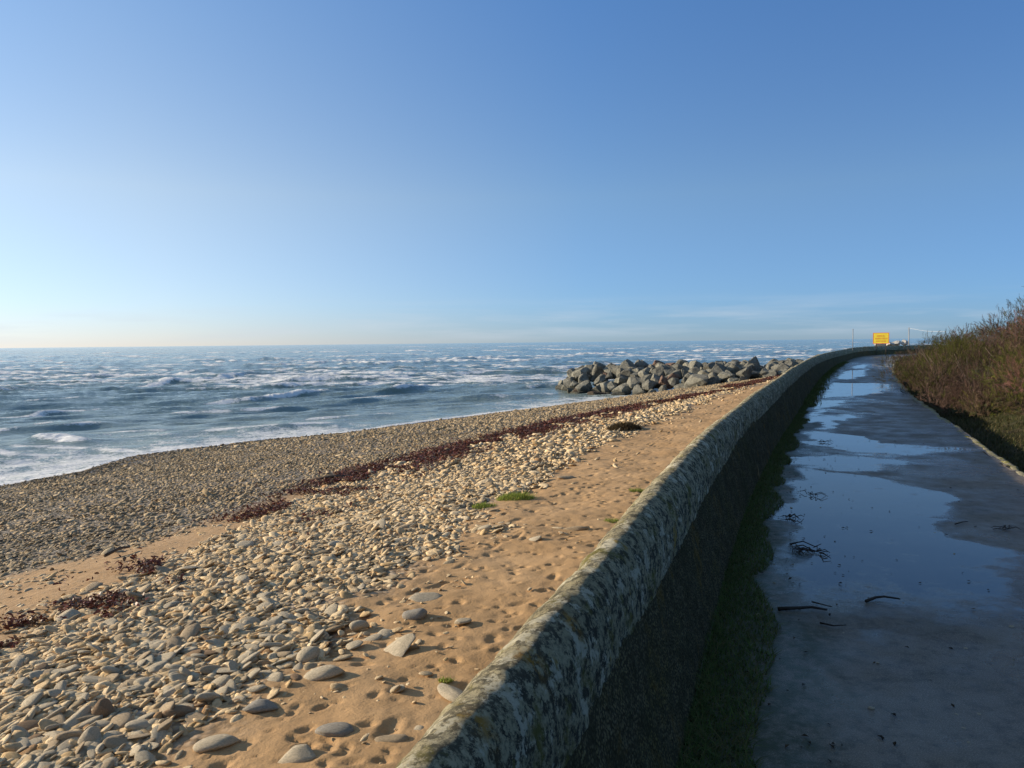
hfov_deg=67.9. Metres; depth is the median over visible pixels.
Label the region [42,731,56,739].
beach stone
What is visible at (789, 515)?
weed clump
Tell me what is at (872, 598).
stick
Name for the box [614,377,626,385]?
boulder
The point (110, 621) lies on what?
beach stone
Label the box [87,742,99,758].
beach stone
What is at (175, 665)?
beach stone
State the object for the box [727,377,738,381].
boulder
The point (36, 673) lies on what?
beach stone
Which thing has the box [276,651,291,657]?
beach stone
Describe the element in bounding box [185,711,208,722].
beach stone
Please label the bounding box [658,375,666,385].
boulder
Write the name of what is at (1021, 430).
ground
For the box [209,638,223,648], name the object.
beach stone
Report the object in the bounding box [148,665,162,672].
beach stone
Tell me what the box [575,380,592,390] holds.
boulder
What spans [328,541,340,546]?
beach stone
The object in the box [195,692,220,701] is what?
beach stone
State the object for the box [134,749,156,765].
beach stone
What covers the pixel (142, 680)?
beach stone
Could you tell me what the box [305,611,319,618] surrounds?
beach stone
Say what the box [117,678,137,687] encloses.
beach stone
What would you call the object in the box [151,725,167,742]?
beach stone
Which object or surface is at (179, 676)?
beach stone
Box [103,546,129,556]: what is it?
driftwood
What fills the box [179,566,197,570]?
beach stone
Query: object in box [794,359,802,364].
boulder
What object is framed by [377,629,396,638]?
beach stone
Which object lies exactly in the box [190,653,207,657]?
beach stone
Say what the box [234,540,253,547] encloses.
beach stone
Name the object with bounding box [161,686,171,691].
beach stone
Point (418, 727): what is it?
beach stone
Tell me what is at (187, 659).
beach stone
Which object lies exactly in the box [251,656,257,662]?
beach stone
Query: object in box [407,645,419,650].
beach stone
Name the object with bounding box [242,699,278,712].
beach stone
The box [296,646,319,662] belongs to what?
beach stone
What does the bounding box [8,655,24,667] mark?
beach stone
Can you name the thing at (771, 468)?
grass
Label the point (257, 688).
beach stone
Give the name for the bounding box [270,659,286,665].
beach stone
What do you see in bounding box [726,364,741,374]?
boulder
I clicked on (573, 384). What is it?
boulder
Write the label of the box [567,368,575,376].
boulder
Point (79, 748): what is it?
beach stone
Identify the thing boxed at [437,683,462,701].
beach stone
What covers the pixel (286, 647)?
beach stone
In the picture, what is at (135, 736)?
beach stone
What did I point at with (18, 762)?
beach stone
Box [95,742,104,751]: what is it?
beach stone
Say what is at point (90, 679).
beach stone
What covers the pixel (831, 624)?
stick
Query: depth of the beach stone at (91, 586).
7.15 m
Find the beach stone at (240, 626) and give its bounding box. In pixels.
[228,623,248,633]
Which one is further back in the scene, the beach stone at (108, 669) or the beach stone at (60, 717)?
the beach stone at (108, 669)
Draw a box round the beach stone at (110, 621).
[103,618,117,629]
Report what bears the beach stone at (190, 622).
on the beach at (496, 601)
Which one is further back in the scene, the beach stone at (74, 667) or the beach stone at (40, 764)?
the beach stone at (74, 667)
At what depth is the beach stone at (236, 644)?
5.33 m
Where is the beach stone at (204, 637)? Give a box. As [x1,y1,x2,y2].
[201,635,211,639]
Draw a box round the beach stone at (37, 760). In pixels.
[28,755,44,767]
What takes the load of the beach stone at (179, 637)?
on the beach at (496, 601)
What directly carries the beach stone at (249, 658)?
on the beach at (496, 601)
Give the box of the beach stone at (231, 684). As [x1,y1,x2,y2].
[225,679,236,691]
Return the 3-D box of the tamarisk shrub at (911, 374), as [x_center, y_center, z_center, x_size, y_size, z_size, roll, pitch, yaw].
[11.819,-0.229,20.716,3.611,1.966,2.292,2,4,42]
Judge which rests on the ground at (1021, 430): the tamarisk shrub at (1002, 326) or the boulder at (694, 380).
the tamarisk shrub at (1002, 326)
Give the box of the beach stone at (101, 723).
[93,720,109,727]
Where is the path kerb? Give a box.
[892,355,1023,476]
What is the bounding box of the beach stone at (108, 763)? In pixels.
[100,759,113,767]
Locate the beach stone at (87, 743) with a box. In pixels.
[83,739,102,747]
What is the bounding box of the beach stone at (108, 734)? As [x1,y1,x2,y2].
[103,731,122,739]
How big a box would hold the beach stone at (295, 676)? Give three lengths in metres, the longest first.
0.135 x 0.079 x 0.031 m
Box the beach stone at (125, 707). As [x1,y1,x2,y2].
[117,703,130,712]
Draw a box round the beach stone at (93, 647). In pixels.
[86,643,100,651]
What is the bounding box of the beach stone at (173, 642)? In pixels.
[167,638,182,650]
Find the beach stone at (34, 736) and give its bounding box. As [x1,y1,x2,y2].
[28,734,42,739]
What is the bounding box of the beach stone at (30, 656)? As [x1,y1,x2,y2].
[22,654,36,663]
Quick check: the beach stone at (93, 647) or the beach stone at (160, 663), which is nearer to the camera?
the beach stone at (160, 663)
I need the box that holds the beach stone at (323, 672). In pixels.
[303,664,344,680]
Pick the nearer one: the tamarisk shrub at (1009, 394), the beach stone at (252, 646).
the beach stone at (252, 646)
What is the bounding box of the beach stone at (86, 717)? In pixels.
[75,713,96,720]
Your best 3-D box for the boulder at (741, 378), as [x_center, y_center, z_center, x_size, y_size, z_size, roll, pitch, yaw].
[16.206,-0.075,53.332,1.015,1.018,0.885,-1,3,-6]
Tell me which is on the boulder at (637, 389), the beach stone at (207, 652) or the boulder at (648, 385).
the boulder at (648, 385)
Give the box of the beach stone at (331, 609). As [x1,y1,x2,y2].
[323,604,337,615]
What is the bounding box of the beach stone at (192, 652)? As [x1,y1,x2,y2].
[181,649,201,656]
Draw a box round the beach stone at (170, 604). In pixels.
[163,601,179,608]
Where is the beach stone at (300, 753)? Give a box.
[278,744,315,763]
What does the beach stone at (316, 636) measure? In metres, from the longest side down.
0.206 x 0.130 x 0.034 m
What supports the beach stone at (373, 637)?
on the beach at (496, 601)
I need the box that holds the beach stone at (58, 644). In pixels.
[55,642,66,646]
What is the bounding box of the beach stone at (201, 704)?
[194,702,207,706]
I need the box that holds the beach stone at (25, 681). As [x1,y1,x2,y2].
[12,677,30,687]
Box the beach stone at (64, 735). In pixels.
[55,730,82,740]
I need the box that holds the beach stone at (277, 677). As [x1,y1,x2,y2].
[267,672,283,681]
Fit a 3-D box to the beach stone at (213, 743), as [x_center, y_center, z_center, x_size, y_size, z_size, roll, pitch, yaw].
[-1.548,1.887,3.987,0.237,0.076,0.147,-2,-1,-17]
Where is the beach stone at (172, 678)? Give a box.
[169,671,178,681]
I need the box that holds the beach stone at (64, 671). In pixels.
[51,668,70,673]
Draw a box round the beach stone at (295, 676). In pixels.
[290,673,301,680]
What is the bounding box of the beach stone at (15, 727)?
[11,725,29,736]
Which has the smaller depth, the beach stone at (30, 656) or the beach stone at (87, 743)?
the beach stone at (87, 743)
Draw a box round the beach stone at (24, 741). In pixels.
[15,737,29,746]
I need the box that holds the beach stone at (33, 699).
[20,692,43,708]
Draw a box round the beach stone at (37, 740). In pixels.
[29,736,43,745]
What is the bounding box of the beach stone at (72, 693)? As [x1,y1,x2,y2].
[63,691,76,699]
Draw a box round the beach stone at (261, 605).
[256,601,277,609]
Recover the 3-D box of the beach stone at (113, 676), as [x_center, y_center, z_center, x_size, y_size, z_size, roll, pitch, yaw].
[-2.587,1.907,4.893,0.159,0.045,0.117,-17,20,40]
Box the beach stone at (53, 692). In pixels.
[47,689,61,696]
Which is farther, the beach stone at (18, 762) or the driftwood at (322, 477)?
the driftwood at (322, 477)
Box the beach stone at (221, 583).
[215,581,228,585]
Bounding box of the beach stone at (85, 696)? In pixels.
[76,693,89,700]
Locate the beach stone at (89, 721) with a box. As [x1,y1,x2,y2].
[66,715,101,730]
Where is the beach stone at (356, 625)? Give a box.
[349,620,369,631]
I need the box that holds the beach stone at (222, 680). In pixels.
[211,675,231,685]
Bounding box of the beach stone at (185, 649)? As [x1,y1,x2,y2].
[174,647,197,653]
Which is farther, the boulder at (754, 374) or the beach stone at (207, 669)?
the boulder at (754, 374)
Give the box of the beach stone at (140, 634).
[133,632,150,637]
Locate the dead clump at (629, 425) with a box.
[606,421,641,430]
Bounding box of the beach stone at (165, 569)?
[155,565,171,573]
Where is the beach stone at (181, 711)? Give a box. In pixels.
[162,705,195,718]
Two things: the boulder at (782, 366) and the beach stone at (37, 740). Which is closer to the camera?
the beach stone at (37, 740)
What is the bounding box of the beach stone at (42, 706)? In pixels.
[38,700,58,709]
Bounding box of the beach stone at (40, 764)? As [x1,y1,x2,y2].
[37,762,51,767]
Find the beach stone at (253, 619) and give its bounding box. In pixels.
[239,616,259,622]
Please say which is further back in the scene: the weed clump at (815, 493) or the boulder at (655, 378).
the boulder at (655, 378)
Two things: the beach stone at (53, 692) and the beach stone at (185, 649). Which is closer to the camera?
the beach stone at (53, 692)
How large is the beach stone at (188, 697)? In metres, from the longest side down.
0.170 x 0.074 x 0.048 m
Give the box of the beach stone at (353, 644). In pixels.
[346,640,362,649]
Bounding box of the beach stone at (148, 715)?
[138,712,154,718]
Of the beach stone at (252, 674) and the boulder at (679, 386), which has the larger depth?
the boulder at (679, 386)
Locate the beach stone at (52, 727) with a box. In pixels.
[44,723,63,730]
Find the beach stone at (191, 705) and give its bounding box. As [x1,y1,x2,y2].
[178,703,193,706]
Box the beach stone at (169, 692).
[155,682,186,699]
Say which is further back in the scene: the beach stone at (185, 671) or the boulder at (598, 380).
the boulder at (598, 380)
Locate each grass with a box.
[676,361,851,767]
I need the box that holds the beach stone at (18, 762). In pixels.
[13,754,35,767]
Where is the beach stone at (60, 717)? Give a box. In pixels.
[49,712,65,723]
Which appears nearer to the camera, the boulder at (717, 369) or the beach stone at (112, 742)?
the beach stone at (112, 742)
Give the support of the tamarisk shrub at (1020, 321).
on the ground at (1021, 430)
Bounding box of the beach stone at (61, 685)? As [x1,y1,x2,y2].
[54,680,66,689]
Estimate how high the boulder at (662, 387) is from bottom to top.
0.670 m
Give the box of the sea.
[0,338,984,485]
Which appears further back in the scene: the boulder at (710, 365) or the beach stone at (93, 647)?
the boulder at (710, 365)
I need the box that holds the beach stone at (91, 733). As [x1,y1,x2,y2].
[77,726,101,744]
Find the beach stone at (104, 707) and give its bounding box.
[91,698,115,717]
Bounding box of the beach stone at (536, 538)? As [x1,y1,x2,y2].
[529,536,541,541]
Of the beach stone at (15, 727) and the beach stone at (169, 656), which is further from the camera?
the beach stone at (169, 656)
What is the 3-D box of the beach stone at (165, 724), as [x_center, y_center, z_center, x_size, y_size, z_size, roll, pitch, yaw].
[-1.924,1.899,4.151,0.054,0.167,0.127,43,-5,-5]
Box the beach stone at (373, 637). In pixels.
[362,634,381,640]
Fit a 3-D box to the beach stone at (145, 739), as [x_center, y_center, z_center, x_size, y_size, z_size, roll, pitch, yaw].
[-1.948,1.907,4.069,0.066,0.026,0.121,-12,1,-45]
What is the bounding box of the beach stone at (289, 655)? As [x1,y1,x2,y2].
[285,652,297,660]
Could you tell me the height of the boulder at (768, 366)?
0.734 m
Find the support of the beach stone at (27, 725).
on the beach at (496, 601)
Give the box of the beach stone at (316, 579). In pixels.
[310,577,321,582]
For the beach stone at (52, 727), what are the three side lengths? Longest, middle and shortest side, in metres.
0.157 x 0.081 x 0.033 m
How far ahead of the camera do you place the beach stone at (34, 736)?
4.15 m
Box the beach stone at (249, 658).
[240,651,259,664]
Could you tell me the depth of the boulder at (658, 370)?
57.78 m
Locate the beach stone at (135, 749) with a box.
[129,745,143,756]
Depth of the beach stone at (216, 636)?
5.47 m
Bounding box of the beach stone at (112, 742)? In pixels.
[103,737,129,748]
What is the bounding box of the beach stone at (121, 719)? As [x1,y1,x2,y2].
[109,711,132,730]
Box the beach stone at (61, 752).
[51,748,69,756]
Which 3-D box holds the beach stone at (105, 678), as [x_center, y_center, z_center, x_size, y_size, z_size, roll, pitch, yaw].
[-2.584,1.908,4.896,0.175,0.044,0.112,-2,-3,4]
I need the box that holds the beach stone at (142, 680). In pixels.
[133,677,160,684]
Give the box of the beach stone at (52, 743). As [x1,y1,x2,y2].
[47,740,57,747]
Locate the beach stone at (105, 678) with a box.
[98,676,122,682]
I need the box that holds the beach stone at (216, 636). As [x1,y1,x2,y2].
[208,635,224,638]
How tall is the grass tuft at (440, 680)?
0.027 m
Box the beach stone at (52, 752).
[42,750,55,755]
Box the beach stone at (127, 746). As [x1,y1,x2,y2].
[113,742,133,752]
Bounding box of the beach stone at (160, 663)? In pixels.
[145,661,168,669]
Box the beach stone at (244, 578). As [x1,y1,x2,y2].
[235,575,249,583]
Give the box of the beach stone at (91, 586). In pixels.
[85,582,102,590]
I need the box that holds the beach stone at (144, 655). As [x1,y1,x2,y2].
[137,651,150,661]
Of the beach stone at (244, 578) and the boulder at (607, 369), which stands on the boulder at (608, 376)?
the boulder at (607, 369)
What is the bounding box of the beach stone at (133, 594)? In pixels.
[125,591,145,598]
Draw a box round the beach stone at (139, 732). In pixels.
[134,730,143,742]
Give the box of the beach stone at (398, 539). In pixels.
[391,537,407,541]
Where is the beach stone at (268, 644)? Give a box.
[259,642,282,647]
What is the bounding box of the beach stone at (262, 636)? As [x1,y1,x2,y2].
[257,634,276,638]
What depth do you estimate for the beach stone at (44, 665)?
5.12 m
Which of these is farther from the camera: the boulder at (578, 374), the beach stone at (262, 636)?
the boulder at (578, 374)
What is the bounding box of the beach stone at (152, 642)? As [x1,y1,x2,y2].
[147,639,159,645]
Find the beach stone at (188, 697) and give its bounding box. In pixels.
[179,694,193,701]
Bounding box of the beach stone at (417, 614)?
[402,608,426,619]
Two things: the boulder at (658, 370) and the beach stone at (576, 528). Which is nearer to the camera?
the beach stone at (576, 528)
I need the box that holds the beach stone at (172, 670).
[167,669,178,676]
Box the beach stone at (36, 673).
[29,670,43,680]
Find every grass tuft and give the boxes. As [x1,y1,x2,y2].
[438,675,456,683]
[471,502,495,508]
[495,490,537,500]
[603,518,618,522]
[628,487,644,491]
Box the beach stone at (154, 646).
[149,640,166,648]
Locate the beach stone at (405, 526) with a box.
[394,523,416,529]
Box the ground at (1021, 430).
[896,360,1023,471]
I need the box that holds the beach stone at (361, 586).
[358,583,365,590]
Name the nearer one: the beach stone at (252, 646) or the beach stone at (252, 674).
the beach stone at (252, 674)
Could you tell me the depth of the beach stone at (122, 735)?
4.07 m
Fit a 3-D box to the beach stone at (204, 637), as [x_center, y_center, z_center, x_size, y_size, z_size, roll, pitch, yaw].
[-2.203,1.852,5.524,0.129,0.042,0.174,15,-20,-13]
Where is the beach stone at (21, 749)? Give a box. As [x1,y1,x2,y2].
[16,746,28,752]
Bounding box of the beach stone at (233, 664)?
[229,659,237,669]
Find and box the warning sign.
[873,333,888,354]
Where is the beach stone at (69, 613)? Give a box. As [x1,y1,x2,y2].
[56,609,80,621]
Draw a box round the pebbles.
[0,376,774,767]
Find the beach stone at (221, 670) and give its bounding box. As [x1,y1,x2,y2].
[212,668,237,673]
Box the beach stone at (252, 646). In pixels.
[240,644,259,649]
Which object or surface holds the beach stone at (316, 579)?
on the beach at (496, 601)
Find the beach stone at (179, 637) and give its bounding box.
[166,636,181,642]
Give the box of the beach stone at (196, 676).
[191,671,200,680]
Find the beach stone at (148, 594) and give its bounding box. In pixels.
[131,593,154,602]
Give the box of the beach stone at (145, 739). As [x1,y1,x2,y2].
[141,736,155,743]
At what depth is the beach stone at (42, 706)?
4.54 m
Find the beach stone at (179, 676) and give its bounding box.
[169,673,185,680]
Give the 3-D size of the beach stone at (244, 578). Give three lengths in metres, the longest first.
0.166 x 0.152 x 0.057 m
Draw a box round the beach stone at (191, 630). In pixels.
[180,623,200,639]
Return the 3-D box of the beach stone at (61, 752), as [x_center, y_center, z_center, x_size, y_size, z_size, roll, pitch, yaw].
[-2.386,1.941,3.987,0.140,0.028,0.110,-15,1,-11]
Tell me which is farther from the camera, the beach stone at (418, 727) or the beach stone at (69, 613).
the beach stone at (69, 613)
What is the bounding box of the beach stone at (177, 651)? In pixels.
[174,645,185,655]
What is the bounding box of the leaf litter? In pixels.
[732,440,1017,761]
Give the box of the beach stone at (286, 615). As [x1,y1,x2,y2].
[277,611,296,619]
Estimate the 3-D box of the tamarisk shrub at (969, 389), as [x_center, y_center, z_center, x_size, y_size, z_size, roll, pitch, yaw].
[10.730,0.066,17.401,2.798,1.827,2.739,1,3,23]
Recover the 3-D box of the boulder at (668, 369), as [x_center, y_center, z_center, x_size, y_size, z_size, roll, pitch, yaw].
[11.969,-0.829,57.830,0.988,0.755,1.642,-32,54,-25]
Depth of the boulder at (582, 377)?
62.11 m
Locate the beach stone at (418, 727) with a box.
[414,725,423,729]
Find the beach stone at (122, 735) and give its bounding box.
[104,734,124,748]
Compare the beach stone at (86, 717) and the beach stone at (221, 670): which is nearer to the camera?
the beach stone at (86, 717)
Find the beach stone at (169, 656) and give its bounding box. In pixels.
[154,652,175,661]
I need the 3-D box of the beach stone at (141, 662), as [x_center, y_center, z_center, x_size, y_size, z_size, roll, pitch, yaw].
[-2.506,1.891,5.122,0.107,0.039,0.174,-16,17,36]
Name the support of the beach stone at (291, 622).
on the beach at (496, 601)
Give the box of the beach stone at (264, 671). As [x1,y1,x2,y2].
[257,670,271,676]
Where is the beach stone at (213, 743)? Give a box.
[193,734,240,752]
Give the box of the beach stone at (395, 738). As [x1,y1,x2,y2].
[374,734,408,742]
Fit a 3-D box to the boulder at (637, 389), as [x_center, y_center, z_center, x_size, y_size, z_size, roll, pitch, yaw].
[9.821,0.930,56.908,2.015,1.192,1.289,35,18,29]
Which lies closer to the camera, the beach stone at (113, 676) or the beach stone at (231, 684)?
the beach stone at (231, 684)
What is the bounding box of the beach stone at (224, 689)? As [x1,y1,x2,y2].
[216,686,228,693]
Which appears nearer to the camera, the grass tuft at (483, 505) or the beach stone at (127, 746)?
the beach stone at (127, 746)
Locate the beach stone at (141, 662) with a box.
[136,659,146,666]
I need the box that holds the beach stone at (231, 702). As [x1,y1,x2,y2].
[228,698,239,704]
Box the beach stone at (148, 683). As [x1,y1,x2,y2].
[144,680,154,687]
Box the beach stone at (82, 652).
[77,650,93,654]
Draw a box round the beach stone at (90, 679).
[81,675,100,682]
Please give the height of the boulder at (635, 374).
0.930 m
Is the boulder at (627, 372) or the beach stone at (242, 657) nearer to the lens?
the beach stone at (242, 657)
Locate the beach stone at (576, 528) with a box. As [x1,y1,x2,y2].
[564,526,588,530]
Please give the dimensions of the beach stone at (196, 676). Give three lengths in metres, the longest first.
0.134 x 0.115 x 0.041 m
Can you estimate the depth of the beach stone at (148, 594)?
6.62 m
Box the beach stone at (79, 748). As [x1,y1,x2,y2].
[74,741,84,755]
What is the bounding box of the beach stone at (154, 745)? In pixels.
[143,742,159,750]
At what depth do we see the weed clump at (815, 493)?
7.78 m
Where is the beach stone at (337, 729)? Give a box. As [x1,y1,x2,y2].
[315,722,353,736]
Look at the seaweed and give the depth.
13.88 m
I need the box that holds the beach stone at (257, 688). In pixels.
[246,684,267,692]
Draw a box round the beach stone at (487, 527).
[477,524,491,529]
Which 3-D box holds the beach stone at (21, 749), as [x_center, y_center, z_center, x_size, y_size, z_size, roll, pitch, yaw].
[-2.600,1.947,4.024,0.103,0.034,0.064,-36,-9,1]
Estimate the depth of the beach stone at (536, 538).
7.92 m
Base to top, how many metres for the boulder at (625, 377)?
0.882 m
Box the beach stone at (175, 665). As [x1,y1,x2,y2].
[169,664,183,667]
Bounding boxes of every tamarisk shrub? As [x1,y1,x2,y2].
[872,342,1016,404]
[876,345,953,371]
[888,344,970,386]
[897,348,930,368]
[907,333,999,390]
[912,337,965,362]
[913,349,1023,416]
[916,319,1010,362]
[928,318,1023,367]
[939,322,1023,361]
[957,331,1023,416]
[971,302,1023,364]
[984,315,1021,333]
[988,344,1023,414]
[998,297,1023,350]
[1000,299,1023,338]
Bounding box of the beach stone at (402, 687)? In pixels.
[389,684,405,692]
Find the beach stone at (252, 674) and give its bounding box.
[247,668,260,679]
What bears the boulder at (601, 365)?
on the boulder
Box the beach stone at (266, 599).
[261,597,276,602]
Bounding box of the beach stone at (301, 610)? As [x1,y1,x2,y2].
[296,608,308,613]
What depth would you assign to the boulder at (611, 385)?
59.40 m
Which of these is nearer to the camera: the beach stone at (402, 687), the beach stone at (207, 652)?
the beach stone at (402, 687)
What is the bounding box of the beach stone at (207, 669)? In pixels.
[199,665,222,673]
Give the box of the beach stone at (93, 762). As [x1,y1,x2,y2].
[77,759,95,767]
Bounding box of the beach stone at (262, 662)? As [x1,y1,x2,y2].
[255,660,271,665]
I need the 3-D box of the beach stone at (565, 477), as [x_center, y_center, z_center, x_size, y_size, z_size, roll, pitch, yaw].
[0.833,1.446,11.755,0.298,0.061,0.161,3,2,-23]
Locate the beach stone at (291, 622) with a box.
[284,620,301,624]
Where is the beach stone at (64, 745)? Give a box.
[55,737,78,751]
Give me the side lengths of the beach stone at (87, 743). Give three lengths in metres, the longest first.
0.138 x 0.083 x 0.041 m
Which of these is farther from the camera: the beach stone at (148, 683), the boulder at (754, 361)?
the boulder at (754, 361)
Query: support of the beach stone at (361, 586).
on the beach at (496, 601)
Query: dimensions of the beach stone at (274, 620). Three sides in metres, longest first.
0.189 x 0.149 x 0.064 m
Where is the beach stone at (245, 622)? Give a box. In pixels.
[242,620,252,629]
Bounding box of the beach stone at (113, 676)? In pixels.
[106,673,119,681]
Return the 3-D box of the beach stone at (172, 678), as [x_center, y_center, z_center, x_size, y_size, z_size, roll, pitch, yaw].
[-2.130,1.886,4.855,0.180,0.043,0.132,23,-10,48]
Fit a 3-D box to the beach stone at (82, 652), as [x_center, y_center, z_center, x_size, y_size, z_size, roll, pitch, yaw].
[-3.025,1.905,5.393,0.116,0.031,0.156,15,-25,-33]
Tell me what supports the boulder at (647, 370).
on the boulder at (635, 374)
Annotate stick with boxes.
[777,606,826,610]
[790,541,820,546]
[820,622,845,625]
[865,595,899,602]
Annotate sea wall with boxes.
[395,345,1000,767]
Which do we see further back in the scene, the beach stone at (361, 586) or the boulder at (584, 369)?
the boulder at (584, 369)
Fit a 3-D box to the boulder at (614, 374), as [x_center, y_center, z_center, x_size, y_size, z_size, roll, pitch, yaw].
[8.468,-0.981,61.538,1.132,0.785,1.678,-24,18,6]
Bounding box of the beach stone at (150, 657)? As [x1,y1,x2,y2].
[144,653,154,664]
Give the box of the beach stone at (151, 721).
[148,718,157,724]
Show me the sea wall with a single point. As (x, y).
(595, 663)
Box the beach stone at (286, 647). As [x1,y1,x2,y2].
[273,644,290,652]
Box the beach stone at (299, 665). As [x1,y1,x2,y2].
[293,662,303,669]
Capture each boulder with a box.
[563,379,576,389]
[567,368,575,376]
[569,381,578,388]
[574,367,587,376]
[575,371,583,378]
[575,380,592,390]
[578,373,588,382]
[584,365,592,379]
[587,391,605,394]
[591,384,601,391]
[592,364,603,378]
[593,361,605,367]
[593,377,605,385]
[596,381,611,392]
[603,366,611,372]
[605,372,612,379]
[607,381,616,390]
[611,391,625,394]
[612,365,618,378]
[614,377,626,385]
[615,383,632,392]
[616,368,623,377]
[616,368,631,376]
[619,374,628,380]
[620,359,635,368]
[627,377,640,387]
[630,372,638,376]
[632,367,643,372]
[632,384,647,394]
[635,360,645,367]
[638,370,647,377]
[640,374,651,384]
[642,379,655,390]
[643,367,650,373]
[650,374,659,388]
[651,365,664,376]
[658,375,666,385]
[658,385,667,390]
[662,373,679,388]
[663,365,674,375]
[667,369,681,379]
[668,378,679,386]
[671,363,683,369]
[674,383,686,388]
[675,359,687,364]
[681,367,688,377]
[684,374,708,387]
[687,360,702,368]
[688,367,700,373]
[697,369,708,374]
[704,362,714,369]
[706,379,715,384]
[708,372,720,383]
[709,364,725,374]
[717,371,734,380]
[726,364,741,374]
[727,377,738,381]
[735,366,751,378]
[738,376,747,380]
[744,356,760,379]
[751,371,759,377]
[758,368,767,376]
[761,369,777,377]
[764,364,772,369]
[770,361,784,363]
[776,362,790,370]
[777,369,787,374]
[785,360,794,366]
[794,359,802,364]
[892,340,900,345]
[901,339,907,345]
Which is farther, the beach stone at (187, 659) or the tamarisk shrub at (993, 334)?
the tamarisk shrub at (993, 334)
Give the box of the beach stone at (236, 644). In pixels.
[231,642,241,646]
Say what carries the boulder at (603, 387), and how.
on the boulder at (596, 388)
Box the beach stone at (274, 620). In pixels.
[260,616,282,625]
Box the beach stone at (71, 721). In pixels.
[55,705,91,730]
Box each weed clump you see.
[780,513,803,520]
[788,543,815,553]
[798,546,829,557]
[802,490,826,495]
[991,525,1020,529]
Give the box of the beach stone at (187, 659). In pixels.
[184,656,201,661]
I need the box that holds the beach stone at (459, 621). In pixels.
[454,618,471,624]
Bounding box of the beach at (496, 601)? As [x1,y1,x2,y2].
[0,381,767,767]
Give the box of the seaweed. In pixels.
[0,375,779,648]
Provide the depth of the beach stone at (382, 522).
9.00 m
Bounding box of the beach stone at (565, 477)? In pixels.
[557,476,574,478]
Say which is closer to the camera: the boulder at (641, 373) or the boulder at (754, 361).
the boulder at (754, 361)
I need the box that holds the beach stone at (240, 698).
[232,696,245,700]
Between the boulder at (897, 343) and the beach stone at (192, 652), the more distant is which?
the boulder at (897, 343)
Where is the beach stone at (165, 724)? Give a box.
[157,718,172,731]
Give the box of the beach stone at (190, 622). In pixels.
[183,620,195,628]
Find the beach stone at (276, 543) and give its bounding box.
[273,541,281,545]
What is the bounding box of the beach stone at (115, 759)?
[102,757,118,767]
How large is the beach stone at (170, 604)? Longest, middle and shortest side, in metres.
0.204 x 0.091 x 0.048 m
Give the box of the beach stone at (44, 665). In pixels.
[33,662,49,670]
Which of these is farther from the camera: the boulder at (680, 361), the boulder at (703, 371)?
the boulder at (680, 361)
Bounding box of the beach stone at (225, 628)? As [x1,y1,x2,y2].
[219,625,229,633]
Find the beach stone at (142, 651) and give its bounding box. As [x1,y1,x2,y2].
[139,650,157,656]
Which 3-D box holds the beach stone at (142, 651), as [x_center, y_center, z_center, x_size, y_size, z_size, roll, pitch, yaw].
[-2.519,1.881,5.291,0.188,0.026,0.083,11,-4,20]
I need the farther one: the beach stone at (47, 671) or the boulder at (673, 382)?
the boulder at (673, 382)
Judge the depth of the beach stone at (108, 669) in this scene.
4.97 m
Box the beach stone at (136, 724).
[125,719,149,729]
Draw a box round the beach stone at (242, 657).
[237,651,253,662]
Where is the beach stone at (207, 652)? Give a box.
[201,649,218,654]
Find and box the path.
[679,353,1023,767]
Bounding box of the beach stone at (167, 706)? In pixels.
[159,701,174,712]
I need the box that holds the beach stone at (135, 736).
[125,733,150,739]
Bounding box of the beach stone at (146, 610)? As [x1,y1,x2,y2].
[141,607,150,615]
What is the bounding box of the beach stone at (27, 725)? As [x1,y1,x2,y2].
[18,720,38,730]
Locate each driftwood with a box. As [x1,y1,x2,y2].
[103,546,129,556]
[308,475,351,481]
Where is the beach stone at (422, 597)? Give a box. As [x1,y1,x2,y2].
[408,592,440,601]
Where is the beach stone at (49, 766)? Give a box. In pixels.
[43,764,54,767]
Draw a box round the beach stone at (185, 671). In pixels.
[179,667,190,675]
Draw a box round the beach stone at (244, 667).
[239,661,251,670]
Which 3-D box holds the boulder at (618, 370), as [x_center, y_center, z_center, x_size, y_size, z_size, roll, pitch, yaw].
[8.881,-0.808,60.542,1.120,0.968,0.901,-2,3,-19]
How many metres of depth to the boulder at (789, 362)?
54.58 m
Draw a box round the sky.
[0,0,1023,347]
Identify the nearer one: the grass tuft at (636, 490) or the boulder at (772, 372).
the grass tuft at (636, 490)
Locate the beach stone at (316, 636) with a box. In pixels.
[309,629,324,642]
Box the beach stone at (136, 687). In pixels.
[116,683,144,691]
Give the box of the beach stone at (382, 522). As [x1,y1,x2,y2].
[375,518,385,528]
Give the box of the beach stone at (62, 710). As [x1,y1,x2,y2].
[44,706,66,718]
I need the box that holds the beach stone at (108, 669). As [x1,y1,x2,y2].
[100,666,119,672]
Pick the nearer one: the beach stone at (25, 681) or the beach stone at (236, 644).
the beach stone at (25, 681)
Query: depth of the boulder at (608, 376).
61.07 m
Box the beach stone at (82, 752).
[75,748,86,756]
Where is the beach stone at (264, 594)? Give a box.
[256,592,272,597]
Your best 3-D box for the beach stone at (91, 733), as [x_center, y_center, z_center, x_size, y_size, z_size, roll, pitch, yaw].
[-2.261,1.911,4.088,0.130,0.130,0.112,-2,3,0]
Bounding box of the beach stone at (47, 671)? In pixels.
[43,669,53,673]
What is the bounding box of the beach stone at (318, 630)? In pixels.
[314,629,328,639]
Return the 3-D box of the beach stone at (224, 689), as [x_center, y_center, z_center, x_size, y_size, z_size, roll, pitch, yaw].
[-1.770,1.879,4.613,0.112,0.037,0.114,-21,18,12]
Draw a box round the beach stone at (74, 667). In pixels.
[66,664,80,671]

